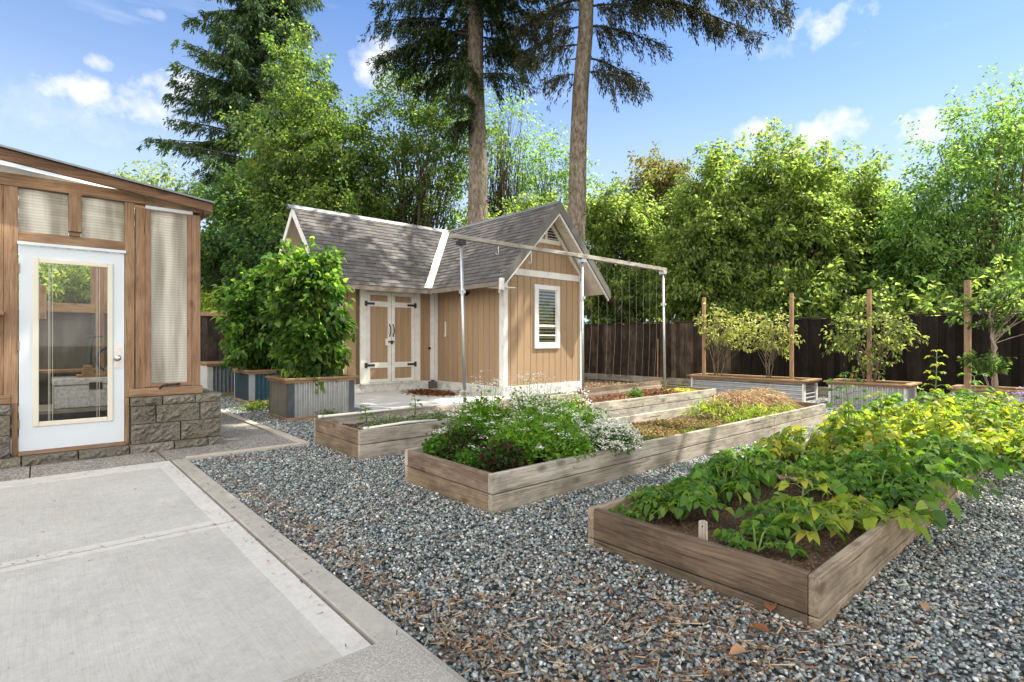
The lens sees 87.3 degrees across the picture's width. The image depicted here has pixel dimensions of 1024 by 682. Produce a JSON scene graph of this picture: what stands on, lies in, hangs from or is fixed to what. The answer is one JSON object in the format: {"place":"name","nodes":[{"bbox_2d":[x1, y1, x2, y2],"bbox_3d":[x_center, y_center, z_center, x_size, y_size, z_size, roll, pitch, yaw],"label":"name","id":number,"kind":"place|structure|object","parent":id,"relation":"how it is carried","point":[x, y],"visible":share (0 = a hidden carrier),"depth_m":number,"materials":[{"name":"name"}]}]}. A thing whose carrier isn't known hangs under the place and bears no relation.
{"place":"outdoors","nodes":[
{"label":"outdoors","id":0,"kind":"place"},
{"bbox_2d":[0,414,294,481],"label":"path","id":1,"kind":"structure","parent":0,"point":[237,434],"depth_m":5.57,"materials":[{"name":"grey concrete"}]},
{"bbox_2d":[185,409,309,459],"bbox_3d":[-5.051,1.235,8.347,1.240,0.130,6.800,0,0,-41],"label":"path edging","id":2,"kind":"object","parent":1,"relation":"on","point":[298,441],"visible":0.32,"depth_m":6.16,"materials":[{"name":"concrete"}]},
{"bbox_2d":[0,464,370,681],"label":"patio","id":3,"kind":"structure","parent":0,"point":[183,608],"depth_m":2.46,"materials":[{"name":"concrete"}]},
{"bbox_2d":[0,461,370,656],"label":"patio border","id":4,"kind":"object","parent":3,"relation":"on","point":[334,629],"visible":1,"depth_m":2.99,"materials":[{"name":"concrete"}]},
{"bbox_2d":[282,633,461,681],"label":"step","id":5,"kind":"object","parent":3,"relation":"on","point":[401,657],"visible":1,"depth_m":1.73,"materials":[{"name":"grey concrete"}]},
{"bbox_2d":[29,378,923,477],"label":"ground","id":6,"kind":"structure","parent":0,"point":[585,379],"depth_m":15.90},
{"bbox_2d":[18,245,134,305],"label":"broadleaf tree","id":7,"kind":"object","parent":6,"relation":"on","point":[71,283],"visible":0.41,"depth_m":14.97,"materials":[{"name":"green plant"}]},
{"bbox_2d":[0,144,223,468],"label":"greenhouse","id":8,"kind":"object","parent":6,"relation":"on","point":[150,339],"visible":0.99,"depth_m":5.70,"materials":[{"name":"brown wood"}]},
{"bbox_2d":[17,245,123,451],"bbox_3d":[-4.421,0.070,5.410,0.835,1.990,0.098,0,0,-41],"label":"door","id":9,"kind":"structure","parent":8,"relation":"in","point":[34,434],"depth_m":5.34,"materials":[{"name":"paint"}]},
{"bbox_2d":[51,375,134,408],"bbox_3d":[-5.301,0.634,6.826,0.840,0.368,0.480,0,0,-41],"label":"planter","id":10,"kind":"object","parent":8,"relation":"on","point":[74,392],"visible":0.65,"depth_m":6.57,"materials":[{"name":"grey stone"}]},
{"bbox_2d":[108,148,209,196],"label":"broadleaf tree","id":11,"kind":"object","parent":6,"relation":"on","point":[156,181],"visible":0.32,"depth_m":20.82,"materials":[{"name":"green plant"}]},
{"bbox_2d":[200,277,228,311],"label":"broadleaf tree","id":12,"kind":"object","parent":6,"relation":"on","point":[206,305],"visible":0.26,"depth_m":18.58,"materials":[{"name":"green plant"}]},
{"bbox_2d":[174,163,287,297],"bbox_3d":[-9.729,-2.721,20.031,6.036,7.873,4.607,0,0,5],"label":"broadleaf tree","id":13,"kind":"object","parent":6,"relation":"on","point":[239,249],"visible":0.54,"depth_m":19.21,"materials":[{"name":"green plant"}]},
{"bbox_2d":[134,0,355,295],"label":"spruce tree","id":14,"kind":"object","parent":6,"relation":"on","point":[242,59],"visible":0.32,"depth_m":26.24,"materials":[{"name":"green plant"}]},
{"bbox_2d":[200,312,294,365],"bbox_3d":[-8.056,0.190,15.605,14.583,2.020,0.160,0,0,-41],"label":"board fence","id":15,"kind":"object","parent":6,"relation":"on","point":[211,337],"visible":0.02,"depth_m":15.16,"materials":[{"name":"brown wood"}]},
{"bbox_2d":[202,0,422,283],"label":"broadleaf tree","id":16,"kind":"object","parent":6,"relation":"on","point":[323,185],"visible":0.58,"depth_m":21.10,"materials":[{"name":"green plant"}]},
{"bbox_2d":[172,458,467,681],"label":"kerb","id":17,"kind":"structure","parent":6,"relation":"on","point":[367,621],"depth_m":2.74,"materials":[{"name":"concrete"}]},
{"bbox_2d":[334,49,514,230],"bbox_3d":[-4.007,-5.442,22.878,8.001,13.322,4.751,0,0,12],"label":"broadleaf tree","id":18,"kind":"object","parent":6,"relation":"on","point":[422,185],"visible":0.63,"depth_m":22.34,"materials":[{"name":"green plant"}]},
{"bbox_2d":[357,0,578,224],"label":"fir tree","id":19,"kind":"object","parent":6,"relation":"on","point":[438,39],"visible":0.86,"depth_m":18.67,"materials":[{"name":"green plant"}]},
{"bbox_2d":[444,188,567,227],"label":"broadleaf tree","id":20,"kind":"object","parent":6,"relation":"on","point":[524,205],"visible":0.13,"depth_m":21.54,"materials":[{"name":"green plant"}]},
{"bbox_2d":[464,84,550,219],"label":"broadleaf tree","id":21,"kind":"object","parent":6,"relation":"on","point":[501,181],"visible":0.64,"depth_m":25.77,"materials":[{"name":"green plant"}]},
{"bbox_2d":[487,121,602,212],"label":"broadleaf tree","id":22,"kind":"object","parent":6,"relation":"on","point":[561,175],"visible":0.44,"depth_m":26.64,"materials":[{"name":"green plant"}]},
{"bbox_2d":[559,171,671,324],"bbox_3d":[3.823,-2.492,19.591,4.520,7.392,4.168,0,0,-41],"label":"broadleaf tree","id":23,"kind":"object","parent":6,"relation":"on","point":[611,231],"visible":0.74,"depth_m":18.71,"materials":[{"name":"green plant"}]},
{"bbox_2d":[482,0,799,243],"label":"fir tree","id":24,"kind":"object","parent":6,"relation":"on","point":[577,213],"visible":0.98,"depth_m":17.28,"materials":[{"name":"green plant"}]},
{"bbox_2d":[613,141,705,318],"bbox_3d":[5.688,-3.352,21.345,4.692,9.106,3.962,0,0,19],"label":"broadleaf tree","id":25,"kind":"object","parent":6,"relation":"on","point":[663,180],"visible":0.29,"depth_m":20.89,"materials":[{"name":"green plant"}]},
{"bbox_2d":[636,137,791,322],"bbox_3d":[6.575,-2.778,17.606,4.688,7.965,4.399,0,0,-41],"label":"broadleaf tree","id":26,"kind":"object","parent":6,"relation":"on","point":[702,223],"visible":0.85,"depth_m":16.78,"materials":[{"name":"green plant"}]},
{"bbox_2d":[715,117,876,319],"bbox_3d":[8.810,-2.924,16.989,4.908,8.274,3.986,0,0,19],"label":"broadleaf tree","id":27,"kind":"object","parent":6,"relation":"on","point":[807,221],"visible":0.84,"depth_m":16.22,"materials":[{"name":"green plant"}]},
{"bbox_2d":[584,254,1023,325],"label":"hedge","id":28,"kind":"object","parent":6,"relation":"on","point":[898,302],"visible":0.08,"depth_m":14.03,"materials":[{"name":"green plant"}]},
{"bbox_2d":[584,311,1023,401],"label":"board fence","id":29,"kind":"object","parent":6,"relation":"on","point":[683,343],"visible":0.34,"depth_m":12.48,"materials":[{"name":"brown wood"}]},
{"bbox_2d":[807,143,936,318],"bbox_3d":[11.406,-2.619,17.473,5.073,7.659,3.541,0,0,-7],"label":"broadleaf tree","id":30,"kind":"object","parent":6,"relation":"on","point":[865,198],"visible":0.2,"depth_m":16.66,"materials":[{"name":"green plant"}]},
{"bbox_2d":[840,204,987,317],"bbox_3d":[12.046,-1.451,15.943,4.779,5.314,2.983,0,0,-7],"label":"broadleaf tree","id":31,"kind":"object","parent":6,"relation":"on","point":[911,280],"visible":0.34,"depth_m":15.66,"materials":[{"name":"green plant"}]},
{"bbox_2d":[864,62,1023,315],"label":"broadleaf tree","id":32,"kind":"object","parent":6,"relation":"on","point":[989,235],"visible":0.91,"depth_m":14.64,"materials":[{"name":"green plant"}]},
{"bbox_2d":[0,0,1023,324],"label":"sky","id":33,"kind":"structure","parent":0,"point":[83,82],"materials":[{"name":"blue"}]},
{"bbox_2d":[189,379,1023,681],"bbox_3d":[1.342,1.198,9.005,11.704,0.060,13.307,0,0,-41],"label":"gravel","id":34,"kind":"structure","parent":0,"point":[293,428],"depth_m":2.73,"materials":[{"name":"grey gravel"}]},
{"bbox_2d":[200,361,257,395],"bbox_3d":[-6.565,0.855,12.480,1.220,0.750,1.100,0,0,-41],"label":"metal planter","id":35,"kind":"object","parent":34,"relation":"on","point":[212,377],"visible":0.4,"depth_m":11.95,"materials":[{"name":"metal"}]},
{"bbox_2d":[233,367,296,402],"bbox_3d":[-4.961,0.895,10.995,1.180,0.670,1.150,0,0,-41],"label":"metal planter","id":36,"kind":"object","parent":34,"relation":"on","point":[254,384],"visible":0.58,"depth_m":10.42,"materials":[{"name":"metal"}]},
{"bbox_2d":[210,262,290,375],"bbox_3d":[-5.079,-0.422,10.888,2.001,2.594,1.725,0,0,-8],"label":"leafy bush","id":37,"kind":"object","parent":36,"relation":"on","point":[247,341],"visible":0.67,"depth_m":10.42,"materials":[{"name":"green plant"}]},
{"bbox_2d":[265,374,358,421],"bbox_3d":[-3.228,0.895,8.656,1.160,0.670,0.950,0,0,-41],"label":"metal planter","id":38,"kind":"object","parent":34,"relation":"on","point":[292,399],"visible":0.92,"depth_m":8.31,"materials":[{"name":"metal"}]},
{"bbox_2d":[253,236,357,393],"bbox_3d":[-3.202,-0.401,8.567,1.460,2.473,1.460,0,0,26],"label":"leafy bush","id":39,"kind":"object","parent":38,"relation":"on","point":[309,322],"visible":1,"depth_m":8.32,"materials":[{"name":"green plant"}]},
{"bbox_2d":[354,388,513,410],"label":"slab","id":40,"kind":"structure","parent":34,"relation":"on","point":[378,400],"depth_m":10.73,"materials":[{"name":"concrete"}]},
{"bbox_2d":[401,388,468,396],"bbox_3d":[-1.793,1.151,12.061,1.358,0.094,2.307,0,0,-41],"label":"needle heap","id":41,"kind":"object","parent":40,"relation":"on","point":[431,392],"visible":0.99,"depth_m":11.88,"materials":[{"name":"plant"}]},
{"bbox_2d":[279,200,610,396],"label":"garden shed","id":42,"kind":"structure","parent":34,"relation":"on","point":[521,314],"depth_m":12.50,"materials":[{"name":"paint"}]},
{"bbox_2d":[365,291,393,382],"bbox_3d":[-3.070,-0.092,12.449,0.740,2.095,0.103,0,0,-41],"label":"door","id":43,"kind":"structure","parent":42,"relation":"in","point":[378,365],"depth_m":12.46,"materials":[{"name":"paint"}]},
{"bbox_2d":[391,293,416,380],"bbox_3d":[-2.581,-0.092,12.881,0.675,2.095,0.103,0,0,-41],"label":"door","id":44,"kind":"structure","parent":42,"relation":"in","point":[403,363],"depth_m":12.88,"materials":[{"name":"paint"}]},
{"bbox_2d":[534,284,559,348],"bbox_3d":[0.815,-0.555,12.356,0.820,1.450,0.034,0,0,-41],"label":"window","id":45,"kind":"structure","parent":42,"relation":"in","point":[546,297],"depth_m":12.36,"materials":[{"name":"white paint"}]},
{"bbox_2d":[314,385,715,460],"bbox_3d":[0.772,1.070,8.220,7.200,0.340,1.200,0,0,-41],"label":"raised bed","id":46,"kind":"object","parent":34,"relation":"on","point":[345,435],"visible":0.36,"depth_m":6.16,"materials":[{"name":"brown wood"}]},
{"bbox_2d":[318,404,436,418],"bbox_3d":[-1.643,0.882,6.800,1.661,0.040,0.047,0,0,-43],"label":"pipe","id":47,"kind":"object","parent":46,"relation":"on","point":[370,411],"visible":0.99,"depth_m":6.71,"materials":[{"name":"white plastic"}]},
{"bbox_2d":[357,408,420,429],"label":"silver herb","id":48,"kind":"object","parent":46,"relation":"on","point":[394,419],"visible":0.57,"depth_m":5.89,"materials":[{"name":"green plant"}]},
{"bbox_2d":[409,408,459,423],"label":"silver herb","id":49,"kind":"object","parent":46,"relation":"on","point":[426,415],"visible":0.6,"depth_m":6.29,"materials":[{"name":"green plant"}]},
{"bbox_2d":[449,234,666,408],"bbox_3d":[1.130,-0.169,8.873,5.200,2.540,0.115,0,0,-41],"label":"trellis frame","id":50,"kind":"object","parent":46,"relation":"on","point":[461,240],"visible":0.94,"depth_m":8.89,"materials":[{"name":"metal"}]},
{"bbox_2d":[501,387,686,410],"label":"wood mulch","id":51,"kind":"object","parent":46,"relation":"on","point":[648,392],"visible":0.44,"depth_m":9.12,"materials":[{"name":"wood"}]},
{"bbox_2d":[202,448,1023,681],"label":"fallen needles","id":52,"kind":"object","parent":34,"relation":"on","point":[723,670],"depth_m":2.21,"materials":[{"name":"brown plant"}]},
{"bbox_2d":[405,401,825,515],"bbox_3d":[1.858,1.083,6.257,6.370,0.315,1.180,0,0,-41],"label":"raised bed","id":53,"kind":"object","parent":34,"relation":"on","point":[505,490],"visible":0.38,"depth_m":4.46,"materials":[{"name":"brown wood"}]},
{"bbox_2d":[421,430,448,459],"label":"fennel plant","id":54,"kind":"object","parent":53,"relation":"on","point":[431,450],"visible":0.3,"depth_m":4.50,"materials":[{"name":"green plant"}]},
{"bbox_2d":[425,407,494,458],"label":"flowering herb","id":55,"kind":"object","parent":53,"relation":"on","point":[460,426],"visible":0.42,"depth_m":4.49,"materials":[{"name":"green plant"}]},
{"bbox_2d":[435,420,489,462],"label":"red flower plant","id":56,"kind":"object","parent":53,"relation":"on","point":[462,444],"visible":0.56,"depth_m":4.37,"materials":[{"name":"green plant"}]},
{"bbox_2d":[446,441,495,472],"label":"fennel plant","id":57,"kind":"object","parent":53,"relation":"on","point":[467,456],"visible":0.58,"depth_m":4.17,"materials":[{"name":"green plant"}]},
{"bbox_2d":[444,370,520,438],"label":"flowering herb","id":58,"kind":"object","parent":53,"relation":"on","point":[489,413],"visible":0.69,"depth_m":4.84,"materials":[{"name":"green plant"}]},
{"bbox_2d":[474,435,533,472],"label":"red flower plant","id":59,"kind":"object","parent":53,"relation":"on","point":[506,455],"visible":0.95,"depth_m":4.01,"materials":[{"name":"green plant"}]},
{"bbox_2d":[478,416,564,465],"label":"flowering herb","id":60,"kind":"object","parent":53,"relation":"on","point":[519,436],"visible":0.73,"depth_m":4.31,"materials":[{"name":"green plant"}]},
{"bbox_2d":[499,371,573,424],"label":"flowering herb","id":61,"kind":"object","parent":53,"relation":"on","point":[512,406],"visible":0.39,"depth_m":5.22,"materials":[{"name":"green plant"}]},
{"bbox_2d":[493,389,588,459],"bbox_3d":[0.258,0.743,4.756,0.852,0.623,0.819,0,0,3],"label":"flowering herb","id":62,"kind":"object","parent":53,"relation":"on","point":[548,419],"visible":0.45,"depth_m":4.69,"materials":[{"name":"green plant"}]},
{"bbox_2d":[538,427,598,467],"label":"flowering herb","id":63,"kind":"object","parent":53,"relation":"on","point":[574,445],"visible":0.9,"depth_m":4.36,"materials":[{"name":"green plant"}]},
{"bbox_2d":[544,380,607,421],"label":"flowering herb","id":64,"kind":"object","parent":53,"relation":"on","point":[572,405],"visible":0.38,"depth_m":5.47,"materials":[{"name":"green plant"}]},
{"bbox_2d":[570,403,625,450],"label":"flowering herb","id":65,"kind":"object","parent":53,"relation":"on","point":[588,420],"visible":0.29,"depth_m":5.08,"materials":[{"name":"green plant"}]},
{"bbox_2d":[580,417,648,455],"bbox_3d":[0.846,0.836,4.716,0.826,0.327,0.642,0,0,-41],"label":"white flower cushion","id":66,"kind":"object","parent":53,"relation":"on","point":[612,435],"visible":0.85,"depth_m":4.64,"materials":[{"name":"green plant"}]},
{"bbox_2d":[624,417,737,439],"bbox_3d":[1.725,1.020,6.127,2.746,0.159,1.182,0,0,-41],"label":"creeping cover","id":67,"kind":"object","parent":53,"relation":"on","point":[662,427],"visible":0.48,"depth_m":6.22,"materials":[{"name":"plant"}]},
{"bbox_2d":[679,385,808,427],"bbox_3d":[3.233,0.958,7.402,2.507,0.696,1.284,0,0,-41],"label":"dry grass mound","id":68,"kind":"object","parent":53,"relation":"on","point":[743,405],"visible":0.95,"depth_m":7.03,"materials":[{"name":"plant"}]},
{"bbox_2d":[687,373,821,401],"bbox_3d":[5.133,0.980,11.538,0.850,0.440,2.520,0,0,-41],"label":"metal planter","id":69,"kind":"object","parent":34,"relation":"on","point":[804,389],"visible":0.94,"depth_m":11.13,"materials":[{"name":"grey metal"}]},
{"bbox_2d":[702,297,705,374],"bbox_3d":[4.421,-0.025,12.363,0.071,1.950,0.065,0,0,-41],"label":"wooden stake","id":70,"kind":"object","parent":69,"relation":"on","point":[703,342],"visible":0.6,"depth_m":12.35,"materials":[{"name":"brown wood"}]},
{"bbox_2d":[692,302,755,375],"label":"berry shrub","id":71,"kind":"object","parent":69,"relation":"on","point":[720,339],"visible":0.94,"depth_m":12.02,"materials":[{"name":"green plant"}]},
{"bbox_2d":[729,307,804,377],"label":"berry shrub","id":72,"kind":"object","parent":69,"relation":"on","point":[767,327],"visible":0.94,"depth_m":11.20,"materials":[{"name":"green plant"}]},
{"bbox_2d":[789,293,793,379],"bbox_3d":[5.692,-0.010,10.924,0.071,1.920,0.065,0,0,-41],"label":"wooden stake","id":73,"kind":"object","parent":69,"relation":"on","point":[791,333],"visible":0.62,"depth_m":10.91,"materials":[{"name":"brown wood"}]},
{"bbox_2d":[588,419,999,630],"bbox_3d":[3.285,1.107,4.829,6.481,0.265,1.250,0,0,-41],"label":"raised bed","id":74,"kind":"object","parent":34,"relation":"on","point":[826,581],"visible":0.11,"depth_m":2.70,"materials":[{"name":"wood"}]},
{"bbox_2d":[624,475,734,521],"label":"potato plant","id":75,"kind":"object","parent":74,"relation":"on","point":[684,501],"visible":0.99,"depth_m":3.14,"materials":[{"name":"green plant"}]},
{"bbox_2d":[672,457,775,504],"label":"potato plant","id":76,"kind":"object","parent":74,"relation":"on","point":[729,486],"visible":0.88,"depth_m":3.54,"materials":[{"name":"green plant"}]},
{"bbox_2d":[692,444,808,500],"bbox_3d":[1.712,0.927,3.821,0.797,0.296,0.790,0,0,13],"label":"potato plant","id":77,"kind":"object","parent":74,"relation":"on","point":[760,460],"visible":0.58,"depth_m":3.90,"materials":[{"name":"green plant"}]},
{"bbox_2d":[712,519,808,557],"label":"potato plant","id":78,"kind":"object","parent":74,"relation":"on","point":[731,536],"visible":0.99,"depth_m":2.75,"materials":[{"name":"green plant"}]},
{"bbox_2d":[735,491,846,545],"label":"potato plant","id":79,"kind":"object","parent":74,"relation":"on","point":[784,523],"visible":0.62,"depth_m":2.97,"materials":[{"name":"green plant"}]},
{"bbox_2d":[751,425,845,462],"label":"potato plant","id":80,"kind":"object","parent":74,"relation":"on","point":[785,445],"visible":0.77,"depth_m":4.64,"materials":[{"name":"green plant"}]},
{"bbox_2d":[772,465,843,552],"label":"tall plant","id":81,"kind":"object","parent":74,"relation":"on","point":[807,518],"visible":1,"depth_m":2.67,"materials":[{"name":"green plant"}]},
{"bbox_2d":[771,450,852,494],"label":"potato plant","id":82,"kind":"object","parent":74,"relation":"on","point":[820,459],"visible":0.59,"depth_m":3.86,"materials":[{"name":"green plant"}]},
{"bbox_2d":[824,371,875,444],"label":"tall plant","id":83,"kind":"object","parent":74,"relation":"on","point":[841,438],"visible":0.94,"depth_m":4.40,"materials":[{"name":"green plant"}]},
{"bbox_2d":[810,400,900,433],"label":"potato plant","id":84,"kind":"object","parent":74,"relation":"on","point":[867,412],"visible":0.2,"depth_m":5.59,"materials":[{"name":"green plant"}]},
{"bbox_2d":[811,410,910,448],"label":"potato plant","id":85,"kind":"object","parent":74,"relation":"on","point":[834,425],"visible":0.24,"depth_m":4.83,"materials":[{"name":"green plant"}]},
{"bbox_2d":[857,391,899,441],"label":"tall plant","id":86,"kind":"object","parent":74,"relation":"on","point":[881,409],"visible":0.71,"depth_m":4.66,"materials":[{"name":"green plant"}]},
{"bbox_2d":[820,493,937,545],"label":"potato plant","id":87,"kind":"object","parent":74,"relation":"on","point":[865,518],"visible":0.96,"depth_m":2.91,"materials":[{"name":"green plant"}]},
{"bbox_2d":[813,422,945,470],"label":"potato plant","id":88,"kind":"object","parent":74,"relation":"on","point":[874,437],"visible":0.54,"depth_m":4.17,"materials":[{"name":"green plant"}]},
{"bbox_2d":[814,460,961,531],"bbox_3d":[2.309,0.921,3.325,0.738,0.308,0.808,0,0,23],"label":"potato plant","id":89,"kind":"object","parent":74,"relation":"on","point":[888,495],"visible":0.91,"depth_m":3.22,"materials":[{"name":"green plant"}]},
{"bbox_2d":[860,386,948,414],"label":"potato plant","id":90,"kind":"object","parent":74,"relation":"on","point":[900,402],"visible":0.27,"depth_m":6.01,"materials":[{"name":"green plant"}]},
{"bbox_2d":[820,436,1002,502],"bbox_3d":[2.631,0.872,3.647,1.025,0.406,0.903,0,0,20],"label":"potato plant","id":91,"kind":"object","parent":74,"relation":"on","point":[929,466],"visible":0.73,"depth_m":3.51,"materials":[{"name":"green plant"}]},
{"bbox_2d":[866,395,980,448],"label":"potato plant","id":92,"kind":"object","parent":74,"relation":"on","point":[931,408],"visible":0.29,"depth_m":5.14,"materials":[{"name":"green plant"}]},
{"bbox_2d":[907,389,990,413],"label":"potato plant","id":93,"kind":"object","parent":74,"relation":"on","point":[958,395],"visible":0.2,"depth_m":6.42,"materials":[{"name":"green plant"}]},
{"bbox_2d":[891,404,1016,455],"bbox_3d":[3.654,0.813,4.639,0.940,0.522,1.024,0,0,-41],"label":"potato plant","id":94,"kind":"object","parent":74,"relation":"on","point":[942,427],"visible":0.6,"depth_m":4.58,"materials":[{"name":"green plant"}]},
{"bbox_2d":[888,430,1023,480],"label":"potato plant","id":95,"kind":"object","parent":74,"relation":"on","point":[969,457],"visible":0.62,"depth_m":3.88,"materials":[{"name":"green plant"}]},
{"bbox_2d":[950,373,998,427],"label":"tall plant","id":96,"kind":"object","parent":74,"relation":"on","point":[974,398],"visible":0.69,"depth_m":5.27,"materials":[{"name":"green plant"}]},
{"bbox_2d":[926,391,1023,430],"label":"potato plant","id":97,"kind":"object","parent":74,"relation":"on","point":[1002,409],"visible":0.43,"depth_m":5.48,"materials":[{"name":"green plant"}]},
{"bbox_2d":[942,424,1023,471],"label":"potato plant","id":98,"kind":"object","parent":74,"relation":"on","point":[1002,439],"visible":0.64,"depth_m":4.42,"materials":[{"name":"green plant"}]},
{"bbox_2d":[950,405,1023,456],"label":"potato plant","id":99,"kind":"object","parent":74,"relation":"in","point":[986,418],"visible":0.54,"depth_m":4.95,"materials":[{"name":"green plant"}]},
{"bbox_2d":[823,378,921,406],"bbox_3d":[6.609,0.970,9.866,0.870,0.460,1.340,0,0,-41],"label":"metal planter","id":100,"kind":"object","parent":34,"relation":"on","point":[906,389],"visible":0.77,"depth_m":9.66,"materials":[{"name":"grey metal"}]},
{"bbox_2d":[867,289,871,382],"bbox_3d":[6.592,0.000,9.904,0.071,1.900,0.065,0,0,-41],"label":"wooden stake","id":101,"kind":"object","parent":100,"relation":"on","point":[869,310],"visible":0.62,"depth_m":9.89,"materials":[{"name":"brown wood"}]},
{"bbox_2d":[818,288,929,382],"bbox_3d":[6.576,-0.038,9.870,1.256,1.959,1.722,0,0,-41],"label":"berry shrub","id":102,"kind":"object","parent":100,"relation":"on","point":[883,343],"visible":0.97,"depth_m":9.80,"materials":[{"name":"green plant"}]},
{"bbox_2d":[947,384,1023,405],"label":"metal planter","id":103,"kind":"object","parent":34,"relation":"on","point":[953,390],"visible":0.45,"depth_m":8.48,"materials":[{"name":"grey metal"}]},
{"bbox_2d":[964,280,970,387],"bbox_3d":[7.519,-0.025,8.855,0.091,1.950,0.085,0,0,-41],"label":"wooden stake","id":104,"kind":"object","parent":103,"relation":"on","point":[967,335],"visible":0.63,"depth_m":8.82,"materials":[{"name":"brown wood"}]},
{"bbox_2d":[944,274,1023,388],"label":"tree","id":105,"kind":"object","parent":103,"relation":"on","point":[997,328],"visible":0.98,"depth_m":8.58,"materials":[{"name":"green plant"}]},
{"bbox_2d":[956,349,1017,386],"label":"sapling","id":106,"kind":"object","parent":103,"relation":"on","point":[983,366],"visible":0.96,"depth_m":8.50,"materials":[{"name":"green plant"}]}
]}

